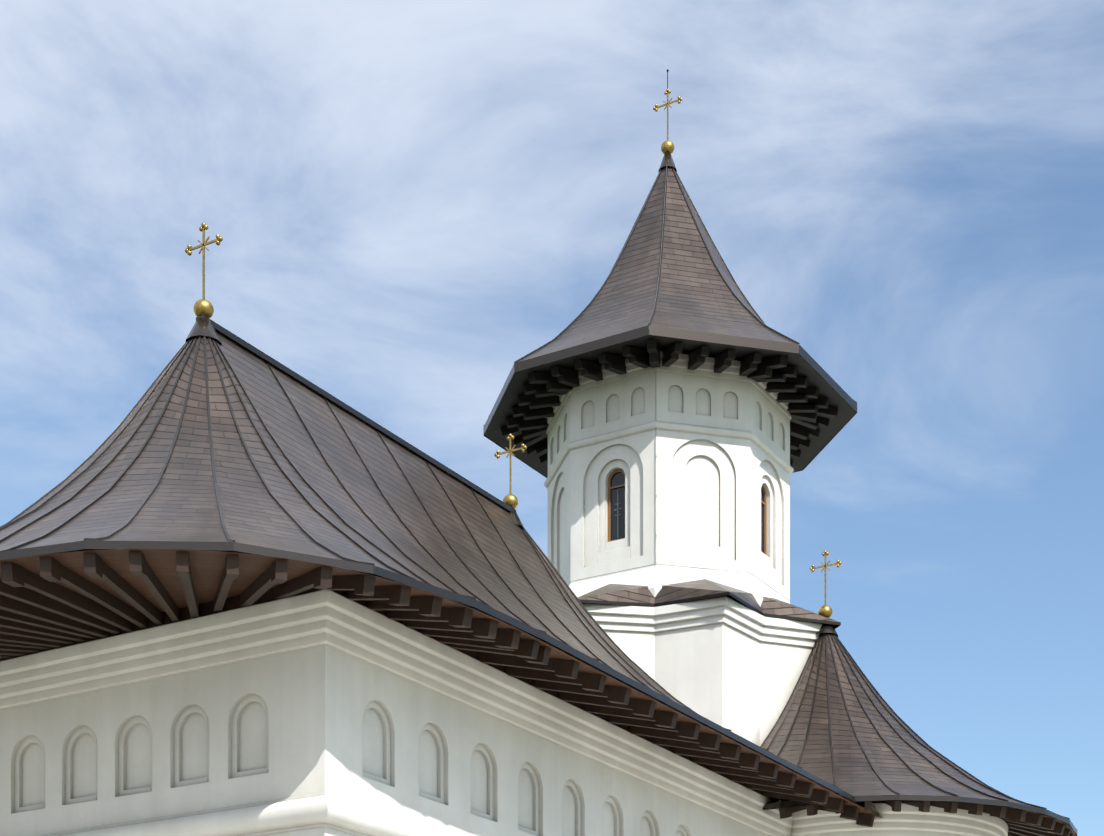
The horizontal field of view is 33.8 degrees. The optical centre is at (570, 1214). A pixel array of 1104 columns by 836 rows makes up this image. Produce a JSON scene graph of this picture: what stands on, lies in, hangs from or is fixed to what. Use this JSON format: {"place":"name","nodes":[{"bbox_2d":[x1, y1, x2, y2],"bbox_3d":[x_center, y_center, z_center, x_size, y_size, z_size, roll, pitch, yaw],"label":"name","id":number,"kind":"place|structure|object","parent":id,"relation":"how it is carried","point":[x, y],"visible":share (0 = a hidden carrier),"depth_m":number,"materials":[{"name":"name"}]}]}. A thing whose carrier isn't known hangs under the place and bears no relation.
{"place":"outdoors","nodes":[
{"label":"outdoors","id":0,"kind":"place"},
{"bbox_2d":[0,0,1103,835],"label":"sky","id":1,"kind":"structure","parent":0,"point":[408,201],"materials":[{"name":"blue"}]},
{"label":"paving","id":2,"kind":"structure","parent":0,"visible":0},
{"bbox_2d":[0,590,1007,835],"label":"church walls","id":3,"kind":"structure","parent":2,"relation":"on","point":[324,713],"depth_m":27.51,"materials":[{"name":"paint"}]},
{"bbox_2d":[0,332,864,807],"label":"roof","id":4,"kind":"structure","parent":3,"relation":"on","point":[180,504],"depth_m":29.18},
{"bbox_2d":[185,315,221,344],"bbox_3d":[-6.041,-14.584,29.931,0.608,0.500,0.608,0,0,31],"label":"roof cap","id":5,"kind":"object","parent":4,"relation":"on","point":[203,327],"visible":0.49,"depth_m":29.76,"materials":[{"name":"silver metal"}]},
{"bbox_2d":[185,222,222,318],"bbox_3d":[-6.041,-15.518,29.931,0.800,1.630,0.325,0,0,31],"label":"cross","id":6,"kind":"object","parent":4,"relation":"on","point":[203,306],"visible":0.92,"depth_m":29.90,"materials":[{"name":"gold metal"}]},
{"bbox_2d":[196,315,515,511],"bbox_3d":[-3.648,-14.704,33.976,0.160,0.100,9.600,0,0,31],"label":"ridge cap","id":7,"kind":"object","parent":4,"relation":"on","point":[253,350],"visible":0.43,"depth_m":33.24,"materials":[{"name":"grey"}]},
{"bbox_2d":[0,335,878,815],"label":"roof seams","id":8,"kind":"object","parent":4,"relation":"attached to","point":[100,543],"visible":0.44,"depth_m":28.23,"materials":[{"name":"brown"}]},
{"bbox_2d":[494,434,526,508],"bbox_3d":[-1.254,-15.518,38.021,0.800,1.630,0.325,0,0,31],"label":"cross","id":9,"kind":"object","parent":4,"relation":"on","point":[510,499],"visible":0.92,"depth_m":37.98,"materials":[{"name":"gold metal"}]},
{"bbox_2d":[508,507,524,528],"bbox_3d":[-1.254,-14.584,38.021,0.608,0.500,0.608,0,0,31],"label":"roof cap","id":10,"kind":"object","parent":4,"relation":"on","point":[513,514],"visible":0.24,"depth_m":37.86,"materials":[{"name":"silver metal"}]},
{"bbox_2d":[0,549,881,817],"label":"fascia","id":11,"kind":"structure","parent":3,"relation":"on","point":[207,567],"depth_m":24.52,"materials":[{"name":"brown wood"}]},
{"bbox_2d":[0,551,874,826],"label":"rafters","id":12,"kind":"object","parent":11,"relation":"on","point":[47,613],"visible":0.83,"depth_m":26.46,"materials":[{"name":"brown wood"}]},
{"bbox_2d":[544,351,821,745],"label":"tower walls","id":13,"kind":"structure","parent":3,"relation":"on","point":[717,445],"depth_m":41.59,"materials":[{"name":"white paint"}]},
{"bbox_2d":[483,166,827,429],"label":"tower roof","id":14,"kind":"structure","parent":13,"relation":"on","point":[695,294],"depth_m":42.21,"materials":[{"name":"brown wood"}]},
{"bbox_2d":[653,89,681,153],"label":"cross","id":15,"kind":"object","parent":14,"relation":"on","point":[667,145],"visible":0.9,"depth_m":44.08,"materials":[{"name":"gold metal"}]},
{"bbox_2d":[658,152,676,171],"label":"roof cap","id":16,"kind":"object","parent":14,"relation":"on","point":[667,159],"visible":0.54,"depth_m":44.00,"materials":[{"name":"silver metal"}]},
{"bbox_2d":[483,166,856,477],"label":"roof ribs","id":17,"kind":"object","parent":14,"relation":"attached to","point":[649,329],"visible":0.42,"depth_m":40.99,"materials":[{"name":"black metal"}]},
{"bbox_2d":[649,168,666,535],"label":"lightning wire","id":18,"kind":"object","parent":13,"relation":"attached to","point":[659,271],"visible":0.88,"depth_m":42.30,"materials":[{"name":"grey metal"}]},
{"bbox_2d":[485,335,855,476],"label":"roof eaves","id":19,"kind":"object","parent":13,"relation":"on","point":[821,410],"visible":0.5,"depth_m":42.21,"materials":[{"name":"black wood"}]},
{"bbox_2d":[608,469,766,554],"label":"tower window frames","id":20,"kind":"structure","parent":13,"relation":"on","point":[622,471],"depth_m":42.10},
{"bbox_2d":[611,472,763,552],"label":"window","id":21,"kind":"structure","parent":20,"relation":"in","point":[618,478],"depth_m":42.03,"materials":[{"name":"black glass"}]},
{"bbox_2d":[614,490,762,537],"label":"window bars","id":22,"kind":"object","parent":20,"relation":"in","point":[617,509],"visible":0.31,"depth_m":42.00,"materials":[{"name":"metal"}]},
{"bbox_2d":[577,579,840,628],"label":"star roofs","id":23,"kind":"structure","parent":13,"relation":"on","point":[622,594],"depth_m":40.78,"materials":[{"name":"metal"}]},
{"bbox_2d":[762,633,1075,833],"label":"apse roof","id":24,"kind":"structure","parent":3,"relation":"on","point":[855,775],"depth_m":39.78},
{"bbox_2d":[816,617,837,636],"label":"roof cap","id":25,"kind":"object","parent":24,"relation":"on","point":[828,628],"visible":0.32,"depth_m":41.83,"materials":[{"name":"metal"}]},
{"bbox_2d":[809,550,841,616],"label":"cross","id":26,"kind":"object","parent":25,"relation":"on","point":[825,610],"visible":0.9,"depth_m":42.00,"materials":[{"name":"gold metal"}]},
{"bbox_2d":[760,632,1076,835],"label":"roof seams","id":27,"kind":"object","parent":24,"relation":"attached to","point":[1004,802],"visible":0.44,"depth_m":39.70,"materials":[{"name":"metal"}]},
{"bbox_2d":[766,800,1075,835],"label":"fascia","id":28,"kind":"structure","parent":24,"relation":"attached to","point":[1072,832],"depth_m":37.71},
{"bbox_2d":[779,801,1071,835],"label":"roof eaves","id":29,"kind":"object","parent":3,"relation":"on","point":[1021,822],"visible":0.42,"depth_m":37.95,"materials":[{"name":"brown wood"}]}
]}

